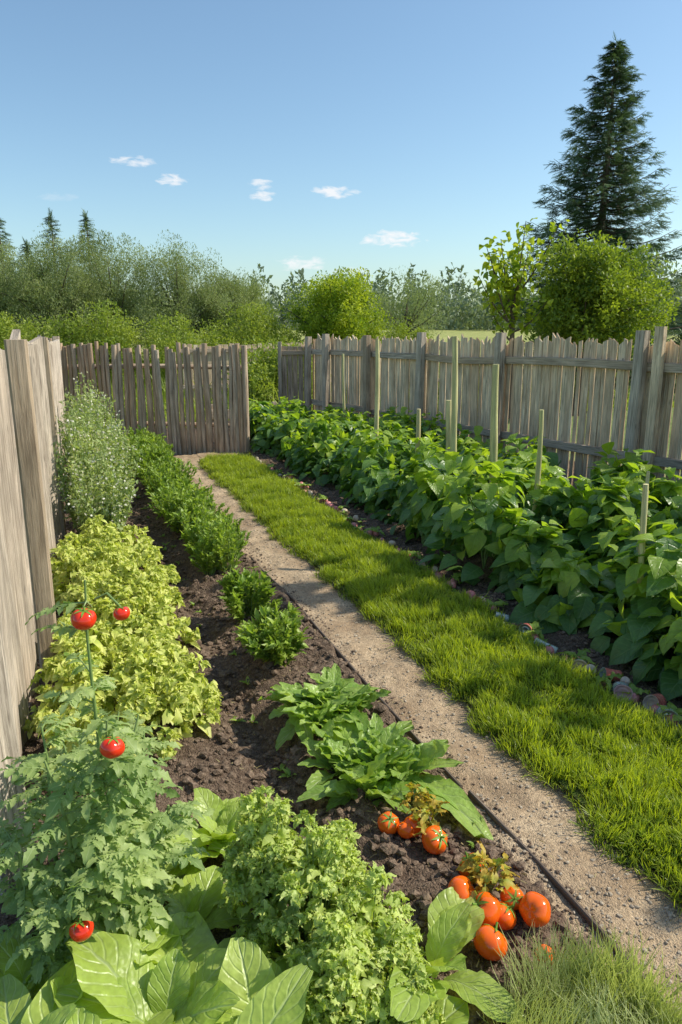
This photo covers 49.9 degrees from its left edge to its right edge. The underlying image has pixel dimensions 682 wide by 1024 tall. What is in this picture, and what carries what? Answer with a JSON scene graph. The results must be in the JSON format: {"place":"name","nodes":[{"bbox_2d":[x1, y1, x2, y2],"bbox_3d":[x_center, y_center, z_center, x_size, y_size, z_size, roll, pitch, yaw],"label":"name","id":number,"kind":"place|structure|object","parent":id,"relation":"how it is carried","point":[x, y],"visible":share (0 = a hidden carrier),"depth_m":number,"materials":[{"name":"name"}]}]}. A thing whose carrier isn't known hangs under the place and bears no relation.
{"place":"outdoors","nodes":[
{"label":"outdoors","id":0,"kind":"place"},
{"bbox_2d":[64,424,151,459],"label":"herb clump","id":1,"kind":"object","parent":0,"point":[139,426],"visible":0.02,"depth_m":9.73,"materials":[{"name":"green plant"}]},
{"bbox_2d":[0,421,681,1023],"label":"garden soil","id":2,"kind":"structure","parent":0,"point":[268,723],"depth_m":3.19,"materials":[{"name":"soil"}]},
{"bbox_2d":[0,933,44,987],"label":"chard plant","id":3,"kind":"object","parent":2,"relation":"on","point":[20,966],"visible":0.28,"depth_m":1.86,"materials":[{"name":"green plant"}]},
{"bbox_2d":[0,959,77,1023],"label":"chard plant","id":4,"kind":"object","parent":2,"relation":"on","point":[18,1005],"visible":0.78,"depth_m":1.70,"materials":[{"name":"green plant"}]},
{"bbox_2d":[21,970,150,1023],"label":"chard plant","id":5,"kind":"object","parent":2,"relation":"on","point":[56,983],"visible":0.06,"depth_m":1.72,"materials":[{"name":"green plant"}]},
{"bbox_2d":[53,372,141,538],"bbox_3d":[-2.347,-0.693,6.868,0.754,1.260,3.852,-5,15,-20],"label":"flowering shrub","id":6,"kind":"object","parent":2,"relation":"on","point":[97,456],"visible":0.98,"depth_m":5.69,"materials":[{"name":"green plant"}]},
{"bbox_2d":[0,580,214,998],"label":"tomato plant","id":7,"kind":"object","parent":2,"relation":"on","point":[107,873],"visible":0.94,"depth_m":1.82,"materials":[{"name":"plant"}]},
{"bbox_2d":[69,917,93,941],"bbox_3d":[-0.612,0.981,1.730,0.056,0.057,0.056,-1,15,43],"label":"tomato","id":8,"kind":"object","parent":7,"relation":"hanging from","point":[80,930],"visible":0.87,"depth_m":1.71,"materials":[{"name":"food"}]},
{"bbox_2d":[70,606,96,629],"bbox_3d":[-0.620,0.254,1.769,0.060,0.061,0.060,-7,26,-37],"label":"tomato","id":9,"kind":"object","parent":7,"relation":"hanging from","point":[84,618],"visible":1,"depth_m":1.75,"materials":[{"name":"red plant"}]},
{"bbox_2d":[100,733,124,758],"bbox_3d":[-0.542,0.555,1.743,0.058,0.059,0.058,9,6,10],"label":"tomato","id":10,"kind":"object","parent":7,"relation":"hanging from","point":[112,747],"visible":1,"depth_m":1.72,"materials":[{"name":"food"}]},
{"bbox_2d":[113,605,129,620],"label":"tomato","id":11,"kind":"object","parent":7,"relation":"hanging from","point":[121,613],"visible":1,"depth_m":1.75,"materials":[{"name":"food"}]},
{"bbox_2d":[63,1007,175,1023],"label":"chard plant","id":12,"kind":"object","parent":2,"relation":"on","point":[82,1015],"visible":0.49,"depth_m":1.61,"materials":[{"name":"green plant"}]},
{"bbox_2d":[22,514,223,794],"bbox_3d":[-1.239,0.498,3.947,0.872,0.468,2.931,-5,15,-20],"label":"yellow lettuce bed","id":13,"kind":"object","parent":2,"relation":"on","point":[156,686],"visible":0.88,"depth_m":3.37,"materials":[{"name":"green plant"}]},
{"bbox_2d":[48,338,249,454],"bbox_3d":[-2.564,-1.529,9.816,2.667,1.551,0.177,1,14,2],"label":"palisade fence","id":14,"kind":"object","parent":2,"relation":"on","point":[237,426],"visible":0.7,"depth_m":9.75,"materials":[{"name":"grey wood"}]},
{"bbox_2d":[112,906,187,965],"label":"chard plant","id":15,"kind":"object","parent":2,"relation":"on","point":[152,924],"visible":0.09,"depth_m":1.89,"materials":[{"name":"green plant"}]},
{"bbox_2d":[54,910,285,1023],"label":"chard plant","id":16,"kind":"object","parent":2,"relation":"on","point":[116,983],"visible":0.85,"depth_m":1.73,"materials":[{"name":"green plant"}]},
{"bbox_2d":[124,426,251,574],"bbox_3d":[-1.713,-0.354,7.173,0.627,0.474,5.363,-5,15,-20],"label":"celery row","id":17,"kind":"object","parent":2,"relation":"on","point":[183,504],"visible":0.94,"depth_m":5.82,"materials":[{"name":"green plant"}]},
{"bbox_2d":[140,865,253,950],"bbox_3d":[-0.387,1.145,2.000,0.307,0.242,0.494,2,14,8],"label":"chard plant","id":18,"kind":"object","parent":2,"relation":"on","point":[200,892],"visible":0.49,"depth_m":2.05,"materials":[{"name":"green plant"}]},
{"bbox_2d":[160,787,293,881],"bbox_3d":[-0.410,1.003,2.293,0.441,0.181,0.342,-14,20,-43],"label":"chard plant","id":19,"kind":"object","parent":2,"relation":"on","point":[225,812],"visible":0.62,"depth_m":2.31,"materials":[{"name":"green plant"}]},
{"bbox_2d":[211,402,275,422],"bbox_3d":[-1.648,-1.712,12.879,1.300,0.400,0.121,-5,15,-20],"label":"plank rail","id":20,"kind":"object","parent":2,"relation":"on","point":[274,403],"visible":0.14,"depth_m":12.68,"materials":[{"name":"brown wood"}]},
{"bbox_2d":[217,567,282,624],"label":"celery plant","id":21,"kind":"object","parent":2,"relation":"on","point":[242,599],"visible":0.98,"depth_m":4.08,"materials":[{"name":"green plant"}]},
{"bbox_2d":[196,824,305,899],"bbox_3d":[-0.222,1.067,2.196,0.427,0.144,0.341,2,14,8],"label":"chard plant","id":22,"kind":"object","parent":2,"relation":"on","point":[220,847],"visible":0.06,"depth_m":2.23,"materials":[{"name":"green plant"}]},
{"bbox_2d":[232,602,309,666],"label":"celery plant","id":23,"kind":"object","parent":2,"relation":"on","point":[275,636],"visible":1,"depth_m":3.53,"materials":[{"name":"green plant"}]},
{"bbox_2d":[234,963,312,1023],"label":"chard plant","id":24,"kind":"object","parent":2,"relation":"on","point":[280,998],"visible":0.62,"depth_m":1.58,"materials":[{"name":"green plant"}]},
{"bbox_2d":[215,937,346,1023],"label":"chard plant","id":25,"kind":"object","parent":2,"relation":"on","point":[249,970],"visible":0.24,"depth_m":1.70,"materials":[{"name":"green plant"}]},
{"bbox_2d":[258,663,390,750],"bbox_3d":[-0.031,0.822,3.065,0.563,0.240,0.575,-5,15,-20],"label":"romaine lettuce","id":26,"kind":"object","parent":2,"relation":"on","point":[333,699],"visible":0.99,"depth_m":3.01,"materials":[{"name":"green plant"}]},
{"bbox_2d":[213,784,445,1023],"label":"curly endive","id":27,"kind":"object","parent":2,"relation":"on","point":[360,943],"visible":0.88,"depth_m":1.81,"materials":[{"name":"green plant"}]},
{"bbox_2d":[127,473,547,848],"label":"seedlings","id":28,"kind":"object","parent":2,"relation":"on","point":[287,771],"visible":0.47,"depth_m":3.48,"materials":[{"name":"green plant"}]},
{"bbox_2d":[342,354,345,417],"bbox_3d":[0.046,-1.428,9.821,0.077,1.350,0.045,-12,18,-38],"label":"wooden stake","id":29,"kind":"object","parent":2,"relation":"on","point":[343,396],"visible":0.59,"depth_m":9.75,"materials":[{"name":"brown wood"}]},
{"bbox_2d":[374,339,379,436],"bbox_3d":[0.386,-1.075,7.980,0.063,1.571,0.071,2,14,7],"label":"wooden stake","id":30,"kind":"object","parent":2,"relation":"on","point":[376,412],"visible":0.6,"depth_m":7.91,"materials":[{"name":"brown wood"}]},
{"bbox_2d":[377,811,398,833],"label":"tomato","id":31,"kind":"object","parent":2,"relation":"on","point":[387,822],"visible":0.96,"depth_m":2.37,"materials":[{"name":"food"}]},
{"bbox_2d":[296,713,492,839],"bbox_3d":[0.165,0.949,2.714,0.660,0.259,0.686,-1,14,-3],"label":"romaine lettuce","id":32,"kind":"object","parent":2,"relation":"on","point":[376,759],"visible":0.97,"depth_m":2.65,"materials":[{"name":"green plant"}]},
{"bbox_2d":[249,396,561,534],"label":"bean plants","id":33,"kind":"object","parent":2,"relation":"in","point":[356,458],"visible":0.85,"depth_m":7.74,"materials":[{"name":"green plant"}]},
{"bbox_2d":[397,822,414,838],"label":"tomato","id":34,"kind":"object","parent":2,"relation":"on","point":[405,830],"visible":0.98,"depth_m":2.34,"materials":[{"name":"food"}]},
{"bbox_2d":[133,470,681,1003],"bbox_3d":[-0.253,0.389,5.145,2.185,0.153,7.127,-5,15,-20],"label":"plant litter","id":35,"kind":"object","parent":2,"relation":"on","point":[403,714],"visible":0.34,"depth_m":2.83,"materials":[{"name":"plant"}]},
{"bbox_2d":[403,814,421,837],"bbox_3d":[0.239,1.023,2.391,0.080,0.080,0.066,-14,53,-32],"label":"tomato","id":36,"kind":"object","parent":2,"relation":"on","point":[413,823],"visible":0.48,"depth_m":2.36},
{"bbox_2d":[415,409,420,452],"bbox_3d":[0.750,-0.572,7.339,0.090,0.911,0.063,-5,15,-20],"label":"wooden stake","id":37,"kind":"object","parent":2,"relation":"on","point":[418,427],"visible":0.45,"depth_m":7.27,"materials":[{"name":"brown wood"}]},
{"bbox_2d":[399,782,449,835],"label":"tomato vine","id":38,"kind":"object","parent":2,"relation":"on","point":[421,802],"visible":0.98,"depth_m":2.39,"materials":[{"name":"plant"}]},
{"bbox_2d":[421,825,447,854],"bbox_3d":[0.300,1.034,2.317,0.086,0.087,0.086,4,52,-37],"label":"tomato","id":39,"kind":"object","parent":2,"relation":"on","point":[434,839],"visible":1,"depth_m":2.29,"materials":[{"name":"orange plant"}]},
{"bbox_2d":[197,449,681,916],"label":"lawn turf","id":40,"kind":"structure","parent":2,"relation":"on","point":[564,785],"depth_m":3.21,"materials":[{"name":"plant"}]},
{"bbox_2d":[427,994,468,1023],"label":"chard plant","id":41,"kind":"object","parent":2,"relation":"on","point":[455,1010],"visible":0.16,"depth_m":1.74,"materials":[{"name":"green plant"}]},
{"bbox_2d":[446,400,450,450],"bbox_3d":[1.026,-0.545,6.987,0.077,1.032,0.086,-12,19,-40],"label":"wooden stake","id":42,"kind":"object","parent":2,"relation":"on","point":[448,416],"visible":0.33,"depth_m":6.90,"materials":[{"name":"brown wood"}]},
{"bbox_2d":[378,887,526,1023],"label":"chard plant","id":43,"kind":"object","parent":2,"relation":"on","point":[455,921],"visible":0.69,"depth_m":1.81,"materials":[{"name":"green plant"}]},
{"bbox_2d":[450,336,457,475],"bbox_3d":[0.982,-0.683,6.328,0.106,1.623,0.071,1,14,4],"label":"wooden stake","id":44,"kind":"object","parent":2,"relation":"on","point":[454,412],"visible":0.58,"depth_m":6.24,"materials":[{"name":"brown wood"}]},
{"bbox_2d":[448,875,474,898],"bbox_3d":[0.344,1.091,2.104,0.070,0.086,0.086,-29,-33,23],"label":"tomato","id":45,"kind":"object","parent":2,"relation":"on","point":[462,886],"visible":0.64,"depth_m":2.08,"materials":[{"name":"food"}]},
{"bbox_2d":[242,547,681,1022],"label":"path edging","id":46,"kind":"object","parent":2,"relation":"on","point":[583,913],"visible":0.16,"depth_m":2.47,"materials":[{"name":"brown wood"}]},
{"bbox_2d":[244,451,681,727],"bbox_3d":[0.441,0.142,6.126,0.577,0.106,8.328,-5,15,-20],"label":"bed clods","id":47,"kind":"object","parent":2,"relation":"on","point":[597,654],"visible":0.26,"depth_m":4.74,"materials":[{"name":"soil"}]},
{"bbox_2d":[255,457,681,724],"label":"stone border","id":48,"kind":"object","parent":2,"relation":"on","point":[534,625],"visible":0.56,"depth_m":4.04,"materials":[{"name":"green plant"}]},
{"bbox_2d":[472,891,500,925],"bbox_3d":[0.398,1.106,2.046,0.092,0.093,0.092,-38,20,34],"label":"tomato","id":49,"kind":"object","parent":2,"relation":"on","point":[488,903],"visible":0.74,"depth_m":2.02,"materials":[{"name":"orange plant"}]},
{"bbox_2d":[456,841,519,893],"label":"tomato vine","id":50,"kind":"object","parent":2,"relation":"on","point":[484,877],"visible":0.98,"depth_m":2.12,"materials":[{"name":"plant"}]},
{"bbox_2d":[473,922,507,960],"bbox_3d":[0.394,1.139,1.943,0.086,0.090,0.092,-12,19,-40],"label":"tomato","id":51,"kind":"object","parent":2,"relation":"on","point":[485,941],"visible":0.97,"depth_m":1.91,"materials":[{"name":"food"}]},
{"bbox_2d":[304,326,681,491],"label":"wooden fence","id":52,"kind":"object","parent":2,"relation":"on","point":[655,367],"visible":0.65,"depth_m":7.91,"materials":[{"name":"grey wood"}]},
{"bbox_2d":[278,342,304,410],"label":"garden gate","id":53,"kind":"structure","parent":52,"relation":"attached to","point":[286,354],"depth_m":12.47,"materials":[{"name":"grey wood"}]},
{"bbox_2d":[489,364,498,556],"bbox_3d":[1.083,-0.306,5.185,0.107,1.451,0.064,-13,19,-41],"label":"wooden stake","id":54,"kind":"object","parent":2,"relation":"on","point":[494,420],"visible":0.52,"depth_m":5.07,"materials":[{"name":"brown wood"}]},
{"bbox_2d":[495,611,508,622],"bbox_3d":[0.923,0.607,4.224,0.090,0.070,0.054,2,14,9],"label":"glass jar","id":55,"kind":"object","parent":2,"relation":"on","point":[497,614],"visible":0.57,"depth_m":4.20,"materials":[{"name":"glass"}]},
{"bbox_2d":[497,901,516,929],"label":"tomato","id":56,"kind":"object","parent":2,"relation":"on","point":[507,919],"visible":0.66,"depth_m":2.03,"materials":[{"name":"food"}]},
{"bbox_2d":[500,886,523,910],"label":"tomato","id":57,"kind":"object","parent":2,"relation":"on","point":[510,896],"visible":0.75,"depth_m":2.08,"materials":[{"name":"food"}]},
{"bbox_2d":[518,623,531,635],"bbox_3d":[1.019,0.648,4.038,0.071,0.081,0.074,7,16,26],"label":"tin can","id":58,"kind":"object","parent":2,"relation":"on","point":[525,626],"visible":0.66,"depth_m":4.02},
{"bbox_2d":[518,891,550,927],"bbox_3d":[0.545,1.113,2.055,0.074,0.090,0.090,27,33,-46],"label":"tomato","id":59,"kind":"object","parent":2,"relation":"on","point":[534,907],"visible":1,"depth_m":2.03,"materials":[{"name":"food"}]},
{"bbox_2d":[532,410,543,510],"bbox_3d":[1.422,-0.172,5.308,0.051,1.132,0.045,0,14,-1],"label":"wooden stake","id":60,"kind":"object","parent":2,"relation":"on","point":[539,453],"visible":0.59,"depth_m":5.24,"materials":[{"name":"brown wood"}]},
{"bbox_2d":[398,442,681,700],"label":"bean plants","id":61,"kind":"object","parent":2,"relation":"on","point":[570,545],"visible":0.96,"depth_m":4.63,"materials":[{"name":"green plant"}]},
{"bbox_2d":[535,944,552,963],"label":"tomato","id":62,"kind":"object","parent":2,"relation":"on","point":[545,952],"visible":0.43,"depth_m":1.92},
{"bbox_2d":[534,638,558,653],"bbox_3d":[1.068,0.706,3.831,0.129,0.080,0.054,9,17,32],"label":"glass jar","id":63,"kind":"object","parent":2,"relation":"on","point":[554,647],"visible":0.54,"depth_m":3.82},
{"bbox_2d":[466,921,681,1023],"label":"ornamental grass","id":64,"kind":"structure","parent":2,"relation":"on","point":[590,989],"depth_m":1.80,"materials":[{"name":"plant"}]},
{"bbox_2d":[572,658,587,670],"bbox_3d":[1.172,0.759,3.596,0.079,0.092,0.086,6,15,23],"label":"tin can","id":65,"kind":"object","parent":2,"relation":"on","point":[581,661],"visible":0.41,"depth_m":3.58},
{"bbox_2d":[599,667,621,681],"bbox_3d":[1.287,0.777,3.494,0.101,0.081,0.062,-2,14,-8],"label":"glass jar","id":66,"kind":"object","parent":2,"relation":"on","point":[608,671],"visible":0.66,"depth_m":3.48,"materials":[{"name":"glass"}]},
{"bbox_2d":[612,681,632,701],"bbox_3d":[1.282,0.821,3.346,0.083,0.098,0.096,3,15,13],"label":"glass jar","id":67,"kind":"object","parent":2,"relation":"on","point":[619,687],"visible":0.67,"depth_m":3.32,"materials":[{"name":"glass"}]},
{"bbox_2d":[637,484,648,582],"bbox_3d":[1.550,0.311,3.805,0.056,0.931,0.042,0,14,-1],"label":"wooden stake","id":68,"kind":"object","parent":2,"relation":"on","point":[644,510],"visible":0.46,"depth_m":3.73,"materials":[{"name":"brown wood"}]},
{"bbox_2d":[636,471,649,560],"bbox_3d":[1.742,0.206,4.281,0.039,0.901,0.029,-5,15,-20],"label":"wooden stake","id":69,"kind":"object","parent":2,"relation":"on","point":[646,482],"visible":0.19,"depth_m":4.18,"materials":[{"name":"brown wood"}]},
{"bbox_2d":[643,693,666,709],"bbox_3d":[1.394,0.844,3.254,0.094,0.090,0.075,-12,18,-39],"label":"tin can","id":70,"kind":"object","parent":2,"relation":"on","point":[653,699],"visible":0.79,"depth_m":3.24,"materials":[{"name":"metal"}]},
{"bbox_2d":[656,705,679,726],"bbox_3d":[1.384,0.870,3.113,0.083,0.100,0.106,3,15,13],"label":"glass jar","id":71,"kind":"object","parent":2,"relation":"on","point":[670,711],"visible":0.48,"depth_m":3.08,"materials":[{"name":"glass"}]},
{"bbox_2d":[0,0,681,325],"label":"sky","id":72,"kind":"structure","parent":0,"point":[283,136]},
{"bbox_2d":[67,348,674,427],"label":"meadow grass","id":73,"kind":"structure","parent":0,"point":[164,392],"depth_m":15.32,"materials":[{"name":"green plant"}]},
{"bbox_2d":[64,326,681,478],"bbox_3d":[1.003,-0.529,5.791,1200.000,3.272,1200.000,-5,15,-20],"label":"ground","id":74,"kind":"structure","parent":0,"point":[585,426],"depth_m":13.02,"materials":[{"name":"soil"}]},
{"bbox_2d":[0,218,29,331],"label":"spruce tree","id":75,"kind":"object","parent":74,"relation":"on","point":[3,232],"visible":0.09,"depth_m":29.25,"materials":[{"name":"green plant"}]},
{"bbox_2d":[0,233,58,342],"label":"willow tree","id":76,"kind":"object","parent":74,"relation":"on","point":[6,301],"visible":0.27,"depth_m":22.65,"materials":[{"name":"green plant"}]},
{"bbox_2d":[16,237,46,330],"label":"spruce tree","id":77,"kind":"object","parent":74,"relation":"on","point":[25,248],"visible":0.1,"depth_m":29.76,"materials":[{"name":"green plant"}]},
{"bbox_2d":[0,311,65,349],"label":"shrub","id":78,"kind":"object","parent":74,"relation":"on","point":[5,323],"visible":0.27,"depth_m":18.29,"materials":[{"name":"green plant"}]},
{"bbox_2d":[0,329,66,895],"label":"picket fence","id":79,"kind":"object","parent":74,"relation":"on","point":[32,525],"visible":0.93,"depth_m":3.25,"materials":[{"name":"grey wood"}]},
{"bbox_2d":[0,224,104,363],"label":"willow tree","id":80,"kind":"object","parent":74,"relation":"on","point":[38,289],"visible":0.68,"depth_m":22.01,"materials":[{"name":"green plant"}]},
{"bbox_2d":[36,209,73,350],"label":"spruce tree","id":81,"kind":"object","parent":74,"relation":"on","point":[49,221],"visible":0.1,"depth_m":29.13,"materials":[{"name":"green plant"}]},
{"bbox_2d":[69,208,117,331],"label":"spruce tree","id":82,"kind":"object","parent":74,"relation":"on","point":[85,220],"visible":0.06,"depth_m":29.10,"materials":[{"name":"green plant"}]},
{"bbox_2d":[44,299,146,386],"bbox_3d":[-6.090,-4.166,18.651,2.582,2.436,2.426,4,15,16],"label":"shrub","id":83,"kind":"object","parent":74,"relation":"on","point":[112,336],"visible":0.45,"depth_m":18.26,"materials":[{"name":"green plant"}]},
{"bbox_2d":[45,222,186,371],"bbox_3d":[-7.304,-6.702,23.729,3.847,5.045,3.755,7,16,24],"label":"willow tree","id":84,"kind":"object","parent":74,"relation":"on","point":[104,285],"visible":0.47,"depth_m":23.01,"materials":[{"name":"green plant"}]},
{"bbox_2d":[126,230,241,362],"bbox_3d":[-4.964,-6.528,23.416,3.777,4.686,3.709,-5,15,-20],"label":"willow tree","id":85,"kind":"object","parent":74,"relation":"on","point":[178,282],"visible":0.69,"depth_m":22.84,"materials":[{"name":"green plant"}]},
{"bbox_2d":[135,310,238,384],"bbox_3d":[-4.122,-4.111,18.992,2.804,2.163,2.970,0,14,1],"label":"shrub","id":86,"kind":"object","parent":74,"relation":"on","point":[162,341],"visible":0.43,"depth_m":18.60,"materials":[{"name":"green plant"}]},
{"bbox_2d":[189,266,270,342],"bbox_3d":[-3.729,-6.242,24.308,2.633,3.688,2.838,-5,15,-20],"label":"willow tree","id":87,"kind":"object","parent":74,"relation":"on","point":[243,293],"visible":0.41,"depth_m":23.73,"materials":[{"name":"green plant"}]},
{"bbox_2d":[205,301,295,367],"bbox_3d":[-2.564,-4.625,20.547,2.720,2.494,3.001,-5,15,-20],"label":"shrub","id":88,"kind":"object","parent":74,"relation":"on","point":[259,317],"visible":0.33,"depth_m":20.24,"materials":[{"name":"green plant"}]},
{"bbox_2d":[234,309,300,346],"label":"shrub","id":89,"kind":"object","parent":74,"relation":"on","point":[286,332],"visible":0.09,"depth_m":22.30,"materials":[{"name":"green plant"}]},
{"bbox_2d":[221,334,314,409],"bbox_3d":[-1.284,-2.762,14.879,2.276,1.639,2.210,-5,15,-20],"label":"shrub","id":90,"kind":"object","parent":74,"relation":"on","point":[259,376],"visible":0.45,"depth_m":14.51,"materials":[{"name":"green plant"}]},
{"bbox_2d":[181,341,446,405],"bbox_3d":[-0.323,-3.135,16.630,6.536,1.420,0.078,-5,15,-20],"label":"wooden fence","id":91,"kind":"object","parent":74,"relation":"on","point":[209,354],"visible":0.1,"depth_m":15.74,"materials":[{"name":"grey wood"}]},
{"bbox_2d":[278,266,393,343],"bbox_3d":[-0.214,-5.367,21.366,3.205,3.437,3.092,8,16,28],"label":"linden tree","id":92,"kind":"object","parent":74,"relation":"on","point":[334,297],"visible":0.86,"depth_m":20.70,"materials":[{"name":"green plant"}]},
{"bbox_2d":[4,248,681,334],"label":"distant trees","id":93,"kind":"object","parent":74,"relation":"on","point":[470,313],"visible":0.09,"depth_m":94.77,"materials":[{"name":"plant"}]},
{"bbox_2d":[357,319,395,361],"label":"shrub","id":94,"kind":"object","parent":74,"relation":"on","point":[379,337],"visible":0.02,"depth_m":22.47,"materials":[{"name":"green plant"}]},
{"bbox_2d":[379,316,432,342],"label":"shrub","id":95,"kind":"object","parent":74,"relation":"on","point":[401,333],"visible":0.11,"depth_m":23.46,"materials":[{"name":"green plant"}]},
{"bbox_2d":[365,270,451,339],"bbox_3d":[2.305,-6.746,25.965,3.208,3.851,3.121,-5,15,-20],"label":"willow tree","id":96,"kind":"object","parent":74,"relation":"on","point":[414,316],"visible":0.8,"depth_m":25.87,"materials":[{"name":"green plant"}]},
{"bbox_2d":[472,217,569,418],"bbox_3d":[3.235,-3.589,13.889,1.774,3.645,1.369,-5,15,-20],"label":"fruit tree","id":97,"kind":"object","parent":74,"relation":"on","point":[513,289],"visible":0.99,"depth_m":13.61,"materials":[{"name":"green plant"}]},
{"bbox_2d":[479,30,681,400],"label":"spruce tree","id":98,"kind":"object","parent":74,"relation":"on","point":[585,214],"visible":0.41,"depth_m":18.14,"materials":[{"name":"green plant"}]},
{"bbox_2d":[518,229,679,415],"bbox_3d":[4.891,-3.687,14.408,2.820,3.592,2.998,-5,15,-20],"label":"maple tree","id":99,"kind":"object","parent":74,"relation":"on","point":[573,292],"visible":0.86,"depth_m":13.74,"materials":[{"name":"green plant"}]},
{"bbox_2d":[558,235,675,359],"bbox_3d":[5.530,-3.747,14.802,2.760,3.514,2.678,-5,15,-20],"label":"maple tree","id":100,"kind":"object","parent":74,"relation":"on","point":[631,314],"visible":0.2,"depth_m":14.12,"materials":[{"name":"green plant"}]},
{"bbox_2d":[657,302,681,377],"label":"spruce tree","id":101,"kind":"object","parent":74,"relation":"on","point":[679,323],"visible":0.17,"depth_m":21.34,"materials":[{"name":"green plant"}]},
{"bbox_2d":[88,329,679,357],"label":"field","id":102,"kind":"structure","parent":0,"point":[480,334],"depth_m":75.63,"materials":[{"name":"plant"}]},
{"bbox_2d":[173,454,681,1018],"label":"garden path","id":103,"kind":"structure","parent":0,"point":[349,630],"depth_m":2.75,"materials":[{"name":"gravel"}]},
{"bbox_2d":[197,450,268,458],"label":"path end","id":104,"kind":"structure","parent":103,"relation":"attached to","point":[201,455],"depth_m":9.78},
{"bbox_2d":[187,463,681,1009],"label":"path pebbles","id":105,"kind":"object","parent":103,"relation":"on","point":[669,913],"visible":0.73,"depth_m":2.54,"materials":[{"name":"gravel"}]},
{"bbox_2d":[192,483,681,1021],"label":"path crumbs","id":106,"kind":"object","parent":103,"relation":"on","point":[570,911],"visible":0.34,"depth_m":2.47,"materials":[{"name":"soil"}]},
{"bbox_2d":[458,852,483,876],"bbox_3d":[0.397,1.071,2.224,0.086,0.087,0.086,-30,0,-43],"label":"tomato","id":107,"kind":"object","parent":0,"point":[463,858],"visible":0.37,"depth_m":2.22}
]}

